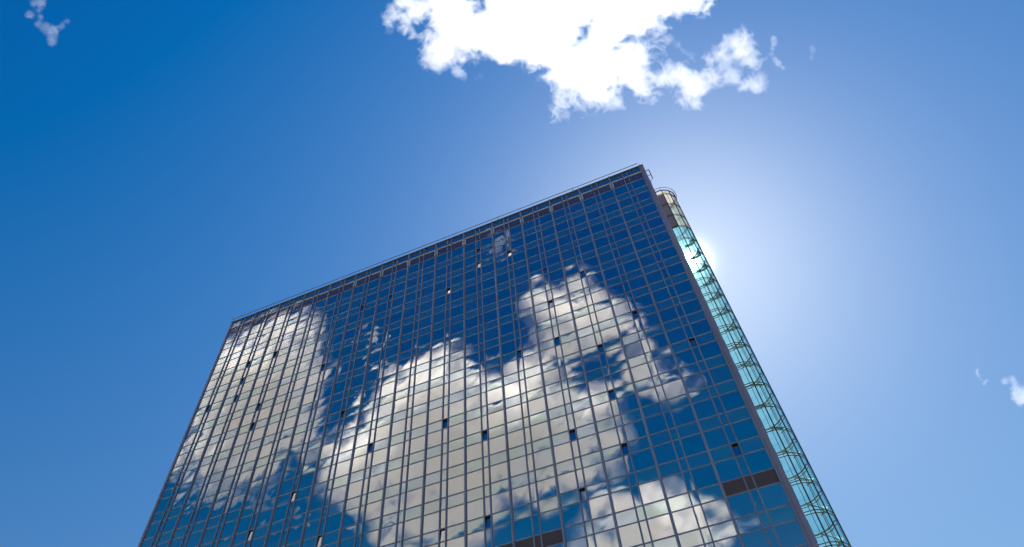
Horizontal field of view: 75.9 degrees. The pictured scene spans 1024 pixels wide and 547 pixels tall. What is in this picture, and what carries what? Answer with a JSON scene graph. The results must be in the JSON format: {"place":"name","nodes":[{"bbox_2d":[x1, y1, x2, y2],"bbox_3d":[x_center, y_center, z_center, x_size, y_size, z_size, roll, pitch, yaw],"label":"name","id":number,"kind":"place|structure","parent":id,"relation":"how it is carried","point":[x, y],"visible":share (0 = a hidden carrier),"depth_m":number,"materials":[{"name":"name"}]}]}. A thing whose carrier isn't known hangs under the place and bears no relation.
{"place":"outdoors","nodes":[
{"label":"outdoors","id":0,"kind":"place"},
{"bbox_2d":[138,163,818,546],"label":"office building","id":1,"kind":"structure","parent":0,"point":[560,371],"depth_m":79.61,"materials":[{"name":"blue glass"}]},
{"bbox_2d":[286,525,302,544],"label":"window pane","id":2,"kind":"structure","parent":1,"relation":"in","point":[294,534],"depth_m":74.41,"materials":[{"name":"blue glass"}]},
{"bbox_2d":[292,497,308,515],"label":"window pane","id":3,"kind":"structure","parent":1,"relation":"in","point":[300,506],"depth_m":77.27,"materials":[{"name":"blue glass"}]},
{"bbox_2d":[303,519,319,539],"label":"window pane","id":4,"kind":"structure","parent":1,"relation":"in","point":[311,528],"depth_m":74.01,"materials":[{"name":"blue glass"}]},
{"bbox_2d":[325,513,341,532],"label":"window pane","id":5,"kind":"structure","parent":1,"relation":"in","point":[333,522],"depth_m":73.48,"materials":[{"name":"blue glass"}]},
{"bbox_2d":[330,485,345,503],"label":"window pane","id":6,"kind":"structure","parent":1,"relation":"in","point":[338,494],"depth_m":76.36,"materials":[{"name":"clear glass"}]},
{"bbox_2d":[342,507,358,527],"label":"window pane","id":7,"kind":"structure","parent":1,"relation":"in","point":[350,516],"depth_m":73.06,"materials":[{"name":"blue glass"}]},
{"bbox_2d":[361,530,377,546],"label":"window pane","id":8,"kind":"structure","parent":1,"relation":"in","point":[369,539],"depth_m":69.80,"materials":[{"name":"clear glass"}]},
{"bbox_2d":[364,500,381,520],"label":"window pane","id":9,"kind":"structure","parent":1,"relation":"in","point":[373,510],"depth_m":72.54,"materials":[{"name":"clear glass"}]},
{"bbox_2d":[368,473,384,491],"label":"window pane","id":10,"kind":"structure","parent":1,"relation":"in","point":[376,482],"depth_m":75.39,"materials":[{"name":"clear glass"}]},
{"bbox_2d":[379,525,395,546],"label":"window pane","id":11,"kind":"structure","parent":1,"relation":"in","point":[387,536],"depth_m":69.27,"materials":[{"name":"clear glass"}]},
{"bbox_2d":[383,495,398,514],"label":"window pane","id":12,"kind":"structure","parent":1,"relation":"in","point":[390,504],"depth_m":72.12,"materials":[{"name":"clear glass"}]},
{"bbox_2d":[386,468,400,486],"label":"window pane","id":13,"kind":"structure","parent":1,"relation":"in","point":[393,477],"depth_m":74.98,"materials":[{"name":"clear glass"}]},
{"bbox_2d":[403,517,420,539],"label":"window pane","id":14,"kind":"structure","parent":1,"relation":"in","point":[411,527],"depth_m":68.73,"materials":[{"name":"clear glass"}]},
{"bbox_2d":[405,488,421,508],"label":"window pane","id":15,"kind":"structure","parent":1,"relation":"in","point":[413,498],"depth_m":71.59,"materials":[{"name":"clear glass"}]},
{"bbox_2d":[408,461,423,479],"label":"window pane","id":16,"kind":"structure","parent":1,"relation":"in","point":[415,470],"depth_m":74.46,"materials":[{"name":"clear glass"}]},
{"bbox_2d":[410,435,424,453],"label":"window pane","id":17,"kind":"structure","parent":1,"relation":"in","point":[417,444],"depth_m":77.31,"materials":[{"name":"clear glass"}]},
{"bbox_2d":[423,512,438,533],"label":"window pane","id":18,"kind":"structure","parent":1,"relation":"in","point":[431,521],"depth_m":68.33,"materials":[{"name":"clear glass"}]},
{"bbox_2d":[424,482,439,502],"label":"window pane","id":19,"kind":"structure","parent":1,"relation":"in","point":[432,492],"depth_m":71.17,"materials":[{"name":"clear glass"}]},
{"bbox_2d":[426,455,440,473],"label":"window pane","id":20,"kind":"structure","parent":1,"relation":"in","point":[432,464],"depth_m":74.08,"materials":[{"name":"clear glass"}]},
{"bbox_2d":[447,504,463,526],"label":"window pane","id":21,"kind":"structure","parent":1,"relation":"in","point":[455,515],"depth_m":67.80,"materials":[{"name":"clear glass"}]},
{"bbox_2d":[447,475,463,495],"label":"window pane","id":22,"kind":"structure","parent":1,"relation":"in","point":[455,485],"depth_m":70.64,"materials":[{"name":"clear glass"}]},
{"bbox_2d":[448,448,463,466],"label":"window pane","id":23,"kind":"structure","parent":1,"relation":"in","point":[456,457],"depth_m":73.52,"materials":[{"name":"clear glass"}]},
{"bbox_2d":[449,423,463,440],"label":"window pane","id":24,"kind":"structure","parent":1,"relation":"in","point":[457,431],"depth_m":76.35,"materials":[{"name":"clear glass"}]},
{"bbox_2d":[467,469,481,489],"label":"window pane","id":25,"kind":"structure","parent":1,"relation":"in","point":[474,479],"depth_m":70.25,"materials":[{"name":"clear glass"}]},
{"bbox_2d":[467,442,481,460],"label":"window pane","id":26,"kind":"structure","parent":1,"relation":"in","point":[474,451],"depth_m":73.09,"materials":[{"name":"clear glass"}]},
{"bbox_2d":[467,499,482,520],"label":"window pane","id":27,"kind":"structure","parent":1,"relation":"in","point":[475,508],"depth_m":67.38,"materials":[{"name":"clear glass"}]},
{"bbox_2d":[467,530,483,546],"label":"window pane","id":28,"kind":"structure","parent":1,"relation":"in","point":[476,539],"depth_m":64.74,"materials":[{"name":"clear glass"}]},
{"bbox_2d":[488,410,503,427],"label":"window pane","id":29,"kind":"structure","parent":1,"relation":"in","point":[497,418],"depth_m":75.42,"materials":[{"name":"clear glass"}]},
{"bbox_2d":[489,435,505,453],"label":"window pane","id":30,"kind":"structure","parent":1,"relation":"in","point":[497,444],"depth_m":72.56,"materials":[{"name":"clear glass"}]},
{"bbox_2d":[490,462,507,482],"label":"window pane","id":31,"kind":"structure","parent":1,"relation":"in","point":[497,472],"depth_m":69.71,"materials":[{"name":"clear glass"}]},
{"bbox_2d":[491,491,509,512],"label":"window pane","id":32,"kind":"structure","parent":1,"relation":"in","point":[500,501],"depth_m":66.86,"materials":[{"name":"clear glass"}]},
{"bbox_2d":[493,523,511,546],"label":"window pane","id":33,"kind":"structure","parent":1,"relation":"in","point":[502,534],"depth_m":63.99,"materials":[{"name":"blue glass"}]},
{"bbox_2d":[506,404,521,421],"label":"window pane","id":34,"kind":"structure","parent":1,"relation":"in","point":[512,413],"depth_m":75.03,"materials":[{"name":"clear glass"}]},
{"bbox_2d":[508,429,523,447],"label":"window pane","id":35,"kind":"structure","parent":1,"relation":"in","point":[516,438],"depth_m":72.15,"materials":[{"name":"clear glass"}]},
{"bbox_2d":[510,456,526,475],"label":"window pane","id":36,"kind":"structure","parent":1,"relation":"in","point":[517,466],"depth_m":69.29,"materials":[{"name":"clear glass"}]},
{"bbox_2d":[512,485,529,506],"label":"window pane","id":37,"kind":"structure","parent":1,"relation":"in","point":[520,495],"depth_m":66.44,"materials":[{"name":"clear glass"}]},
{"bbox_2d":[514,517,532,540],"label":"window pane","id":38,"kind":"structure","parent":1,"relation":"in","point":[523,527],"depth_m":63.58,"materials":[{"name":"blue glass"}]},
{"bbox_2d":[526,374,542,390],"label":"window pane","id":39,"kind":"structure","parent":1,"relation":"in","point":[534,382],"depth_m":77.32,"materials":[{"name":"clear glass"}]},
{"bbox_2d":[528,397,545,414],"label":"window pane","id":40,"kind":"structure","parent":1,"relation":"in","point":[537,405],"depth_m":74.49,"materials":[{"name":"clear glass"}]},
{"bbox_2d":[531,422,548,440],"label":"window pane","id":41,"kind":"structure","parent":1,"relation":"in","point":[538,431],"depth_m":71.62,"materials":[{"name":"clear glass"}]},
{"bbox_2d":[533,448,552,468],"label":"window pane","id":42,"kind":"structure","parent":1,"relation":"in","point":[543,458],"depth_m":68.77,"materials":[{"name":"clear glass"}]},
{"bbox_2d":[537,477,556,499],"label":"window pane","id":43,"kind":"structure","parent":1,"relation":"in","point":[545,488],"depth_m":65.89,"materials":[{"name":"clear glass"}]},
{"bbox_2d":[540,509,560,532],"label":"window pane","id":44,"kind":"structure","parent":1,"relation":"in","point":[550,520],"depth_m":63.04,"materials":[{"name":"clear glass"}]},
{"bbox_2d":[547,391,563,408],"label":"window pane","id":45,"kind":"structure","parent":1,"relation":"in","point":[555,399],"depth_m":74.08,"materials":[{"name":"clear glass"}]},
{"bbox_2d":[550,415,567,434],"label":"window pane","id":46,"kind":"structure","parent":1,"relation":"in","point":[558,425],"depth_m":71.19,"materials":[{"name":"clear glass"}]},
{"bbox_2d":[553,442,571,462],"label":"window pane","id":47,"kind":"structure","parent":1,"relation":"in","point":[562,452],"depth_m":68.35,"materials":[{"name":"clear glass"}]},
{"bbox_2d":[557,471,576,492],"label":"window pane","id":48,"kind":"structure","parent":1,"relation":"in","point":[567,482],"depth_m":65.49,"materials":[{"name":"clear glass"}]},
{"bbox_2d":[562,503,582,526],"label":"window pane","id":49,"kind":"structure","parent":1,"relation":"in","point":[572,514],"depth_m":62.64,"materials":[{"name":"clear glass"}]},
{"bbox_2d":[565,361,582,377],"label":"window pane","id":50,"kind":"structure","parent":1,"relation":"in","point":[573,369],"depth_m":76.38,"materials":[{"name":"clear glass"}]},
{"bbox_2d":[569,383,587,401],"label":"window pane","id":51,"kind":"structure","parent":1,"relation":"in","point":[578,392],"depth_m":73.52,"materials":[{"name":"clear glass"}]},
{"bbox_2d":[573,408,592,426],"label":"window pane","id":52,"kind":"structure","parent":1,"relation":"in","point":[583,417],"depth_m":70.67,"materials":[{"name":"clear glass"}]},
{"bbox_2d":[578,434,598,454],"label":"window pane","id":53,"kind":"structure","parent":1,"relation":"in","point":[588,444],"depth_m":67.81,"materials":[{"name":"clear glass"}]},
{"bbox_2d":[583,463,604,485],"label":"window pane","id":54,"kind":"structure","parent":1,"relation":"in","point":[593,474],"depth_m":64.96,"materials":[{"name":"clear glass"}]},
{"bbox_2d":[588,377,606,394],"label":"window pane","id":55,"kind":"structure","parent":1,"relation":"in","point":[596,386],"depth_m":73.13,"materials":[{"name":"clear glass"}]},
{"bbox_2d":[589,494,611,518],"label":"window pane","id":56,"kind":"structure","parent":1,"relation":"in","point":[599,506],"depth_m":62.11,"materials":[{"name":"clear glass"}]},
{"bbox_2d":[593,402,612,420],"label":"window pane","id":57,"kind":"structure","parent":1,"relation":"in","point":[602,411],"depth_m":70.26,"materials":[{"name":"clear glass"}]},
{"bbox_2d":[595,529,618,546],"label":"window pane","id":58,"kind":"structure","parent":1,"relation":"in","point":[607,538],"depth_m":59.47,"materials":[{"name":"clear glass"}]},
{"bbox_2d":[599,428,618,448],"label":"window pane","id":59,"kind":"structure","parent":1,"relation":"in","point":[608,438],"depth_m":67.41,"materials":[{"name":"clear glass"}]},
{"bbox_2d":[605,457,625,478],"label":"window pane","id":60,"kind":"structure","parent":1,"relation":"in","point":[615,467],"depth_m":64.55,"materials":[{"name":"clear glass"}]},
{"bbox_2d":[606,347,624,363],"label":"window pane","id":61,"kind":"structure","parent":1,"relation":"in","point":[615,355],"depth_m":75.45,"materials":[{"name":"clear glass"}]},
{"bbox_2d":[611,369,631,387],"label":"window pane","id":62,"kind":"structure","parent":1,"relation":"in","point":[621,378],"depth_m":72.59,"materials":[{"name":"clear glass"}]},
{"bbox_2d":[611,488,633,511],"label":"window pane","id":63,"kind":"structure","parent":1,"relation":"in","point":[622,500],"depth_m":61.70,"materials":[{"name":"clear glass"}]},
{"bbox_2d":[617,394,638,412],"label":"window pane","id":64,"kind":"structure","parent":1,"relation":"in","point":[627,403],"depth_m":69.74,"materials":[{"name":"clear glass"}]},
{"bbox_2d":[618,523,641,546],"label":"window pane","id":65,"kind":"structure","parent":1,"relation":"in","point":[630,535],"depth_m":58.85,"materials":[{"name":"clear glass"}]},
{"bbox_2d":[624,341,642,357],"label":"window pane","id":66,"kind":"structure","parent":1,"relation":"in","point":[633,349],"depth_m":75.04,"materials":[{"name":"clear glass"}]},
{"bbox_2d":[624,420,646,440],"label":"window pane","id":67,"kind":"structure","parent":1,"relation":"in","point":[634,430],"depth_m":66.88,"materials":[{"name":"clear glass"}]},
{"bbox_2d":[632,486,641,505],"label":"slim window pane","id":68,"kind":"structure","parent":1,"relation":"in","point":[635,491],"depth_m":61.43,"materials":[{"name":"blue glass"}]},
{"bbox_2d":[631,363,650,381],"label":"window pane","id":69,"kind":"structure","parent":1,"relation":"in","point":[639,372],"depth_m":72.19,"materials":[{"name":"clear glass"}]},
{"bbox_2d":[631,449,654,470],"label":"window pane","id":70,"kind":"structure","parent":1,"relation":"in","point":[643,459],"depth_m":64.02,"materials":[{"name":"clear glass"}]},
{"bbox_2d":[640,520,650,542],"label":"slim window pane","id":71,"kind":"structure","parent":1,"relation":"in","point":[645,533],"depth_m":58.56,"materials":[{"name":"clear glass"}]},
{"bbox_2d":[638,388,658,406],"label":"window pane","id":72,"kind":"structure","parent":1,"relation":"in","point":[649,396],"depth_m":69.31,"materials":[{"name":"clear glass"}]},
{"bbox_2d":[639,480,663,503],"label":"window pane","id":73,"kind":"structure","parent":1,"relation":"in","point":[651,491],"depth_m":61.17,"materials":[{"name":"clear glass"}]},
{"bbox_2d":[645,413,666,434],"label":"window pane","id":74,"kind":"structure","parent":1,"relation":"in","point":[656,423],"depth_m":66.47,"materials":[{"name":"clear glass"}]},
{"bbox_2d":[647,333,667,349],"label":"window pane","id":75,"kind":"structure","parent":1,"relation":"in","point":[657,341],"depth_m":74.50,"materials":[{"name":"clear glass"}]},
{"bbox_2d":[648,514,674,539],"bbox_3d":[13.217,22.531,58.306,2.043,2.160,0.008,-20,-54,11],"label":"window pane","id":76,"kind":"structure","parent":1,"relation":"in","point":[661,526],"depth_m":58.30,"materials":[{"name":"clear glass"}]},
{"bbox_2d":[653,442,676,463],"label":"window pane","id":77,"kind":"structure","parent":1,"relation":"in","point":[664,453],"depth_m":63.61,"materials":[{"name":"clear glass"}]},
{"bbox_2d":[655,355,676,373],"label":"window pane","id":78,"kind":"structure","parent":1,"relation":"in","point":[667,363],"depth_m":71.66,"materials":[{"name":"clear glass"}]},
{"bbox_2d":[662,473,686,496],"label":"window pane","id":79,"kind":"structure","parent":1,"relation":"in","point":[674,485],"depth_m":60.76,"materials":[{"name":"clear glass"}]},
{"bbox_2d":[663,379,685,398],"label":"window pane","id":80,"kind":"structure","parent":1,"relation":"in","point":[674,388],"depth_m":68.80,"materials":[{"name":"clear glass"}]},
{"bbox_2d":[667,327,686,343],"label":"window pane","id":81,"kind":"structure","parent":1,"relation":"in","point":[676,335],"depth_m":74.08,"materials":[{"name":"blue glass"}]},
{"bbox_2d":[671,405,695,425],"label":"window pane","id":82,"kind":"structure","parent":1,"relation":"in","point":[683,415],"depth_m":65.94,"materials":[{"name":"blue glass"}]},
{"bbox_2d":[672,507,697,533],"bbox_3d":[15.255,21.788,57.896,1.913,2.160,0.013,-20,-54,11],"label":"window pane","id":83,"kind":"structure","parent":1,"relation":"in","point":[684,520],"depth_m":57.89,"materials":[{"name":"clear glass"}]},
{"bbox_2d":[675,349,695,366],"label":"window pane","id":84,"kind":"structure","parent":1,"relation":"in","point":[683,358],"depth_m":71.24,"materials":[{"name":"blue glass"}]},
{"bbox_2d":[683,471,694,490],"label":"slim window pane","id":85,"kind":"structure","parent":1,"relation":"in","point":[687,476],"depth_m":60.52,"materials":[{"name":"blue glass"}]},
{"bbox_2d":[682,298,701,314],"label":"window pane","id":86,"kind":"structure","parent":1,"relation":"in","point":[694,305],"depth_m":76.44,"materials":[{"name":"blue glass"}]},
{"bbox_2d":[680,434,705,455],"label":"window pane","id":87,"kind":"structure","parent":1,"relation":"in","point":[694,444],"depth_m":63.09,"materials":[{"name":"blue glass"}]},
{"bbox_2d":[683,373,705,391],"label":"window pane","id":88,"kind":"structure","parent":1,"relation":"in","point":[693,382],"depth_m":68.40,"materials":[{"name":"blue glass"}]},
{"bbox_2d":[694,505,706,527],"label":"slim window pane","id":89,"kind":"structure","parent":1,"relation":"in","point":[698,511],"depth_m":57.64,"materials":[{"name":"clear glass"}]},
{"bbox_2d":[690,319,711,335],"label":"window pane","id":90,"kind":"structure","parent":1,"relation":"in","point":[700,327],"depth_m":73.56,"materials":[{"name":"blue glass"}]},
{"bbox_2d":[691,464,717,488],"bbox_3d":[17.643,18.650,60.222,2.043,2.160,0.009,-20,-54,11],"label":"window pane","id":91,"kind":"structure","parent":1,"relation":"in","point":[704,476],"depth_m":60.23,"materials":[{"name":"blue glass"}]},
{"bbox_2d":[693,399,716,419],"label":"window pane","id":92,"kind":"structure","parent":1,"relation":"in","point":[703,409],"depth_m":65.52,"materials":[{"name":"blue glass"}]},
{"bbox_2d":[699,340,721,358],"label":"window pane","id":93,"kind":"structure","parent":1,"relation":"in","point":[711,349],"depth_m":70.70,"materials":[{"name":"blue glass"}]},
{"bbox_2d":[703,427,728,448],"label":"window pane","id":94,"kind":"structure","parent":1,"relation":"in","point":[716,437],"depth_m":62.67,"materials":[{"name":"blue glass"}]},
{"bbox_2d":[702,499,730,524],"bbox_3d":[17.865,20.832,57.368,2.043,2.160,0.012,-20,-54,11],"label":"window pane","id":95,"kind":"structure","parent":1,"relation":"in","point":[716,511],"depth_m":57.37,"materials":[{"name":"blue glass"}]},
{"bbox_2d":[709,364,732,383],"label":"window pane","id":96,"kind":"structure","parent":1,"relation":"in","point":[722,373],"depth_m":67.86,"materials":[{"name":"blue glass"}]},
{"bbox_2d":[714,536,740,546],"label":"window pane","id":97,"kind":"structure","parent":1,"relation":"in","point":[734,541],"depth_m":55.03,"materials":[{"name":"blue glass"}]},
{"bbox_2d":[714,458,741,481],"bbox_3d":[19.680,17.904,59.810,1.913,2.160,0.009,-20,-54,11],"label":"window pane","id":98,"kind":"structure","parent":1,"relation":"in","point":[728,469],"depth_m":59.82,"materials":[{"name":"blue glass"}]},
{"bbox_2d":[720,390,744,410],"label":"window pane","id":99,"kind":"structure","parent":1,"relation":"in","point":[732,400],"depth_m":64.99,"materials":[{"name":"blue glass"}]},
{"bbox_2d":[727,492,755,517],"bbox_3d":[19.900,20.084,56.953,1.913,2.160,0.006,-20,-54,11],"label":"window pane","id":100,"kind":"structure","parent":1,"relation":"in","point":[740,504],"depth_m":56.95,"materials":[{"name":"blue glass"}]},
{"bbox_2d":[736,456,749,475],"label":"slim window pane","id":101,"kind":"structure","parent":1,"relation":"in","point":[740,459],"depth_m":59.55,"materials":[{"name":"blue glass"}]},
{"bbox_2d":[731,418,758,440],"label":"window pane","id":102,"kind":"structure","parent":1,"relation":"in","point":[744,429],"depth_m":62.14,"materials":[{"name":"blue glass"}]},
{"bbox_2d":[741,529,769,546],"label":"window pane","id":103,"kind":"structure","parent":1,"relation":"in","point":[758,538],"depth_m":54.38,"materials":[{"name":"blue glass"}]},
{"bbox_2d":[750,490,764,511],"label":"slim window pane","id":104,"kind":"structure","parent":1,"relation":"in","point":[754,494],"depth_m":56.69,"materials":[{"name":"blue glass"}]},
{"bbox_2d":[744,449,772,472],"bbox_3d":[22.288,16.946,59.279,2.043,2.160,0.004,-20,-54,11],"label":"window pane","id":105,"kind":"structure","parent":1,"relation":"in","point":[757,461],"depth_m":59.28,"materials":[{"name":"blue glass"}]},
{"bbox_2d":[765,527,779,546],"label":"slim window pane","id":106,"kind":"structure","parent":1,"relation":"in","point":[770,533],"depth_m":53.96,"materials":[{"name":"blue glass"}]},
{"bbox_2d":[758,483,788,508],"bbox_3d":[22.509,19.128,56.425,2.043,2.160,0.006,-20,-54,11],"label":"window pane","id":107,"kind":"structure","parent":1,"relation":"in","point":[774,495],"depth_m":56.43,"materials":[{"name":"blue glass"}]},
{"bbox_2d":[774,520,806,546],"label":"window pane","id":108,"kind":"structure","parent":1,"relation":"in","point":[790,534],"depth_m":53.58,"materials":[{"name":"blue glass"}]},
{"bbox_2d":[0,0,1023,546],"label":"sky","id":109,"kind":"structure","parent":0,"point":[848,175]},
{"label":"ground","id":110,"kind":"structure","parent":0,"visible":0},
{"bbox_2d":[654,187,851,546],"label":"stair tower","id":111,"kind":"structure","parent":110,"relation":"on","point":[674,213],"depth_m":85.81,"materials":[{"name":"teal glass"}]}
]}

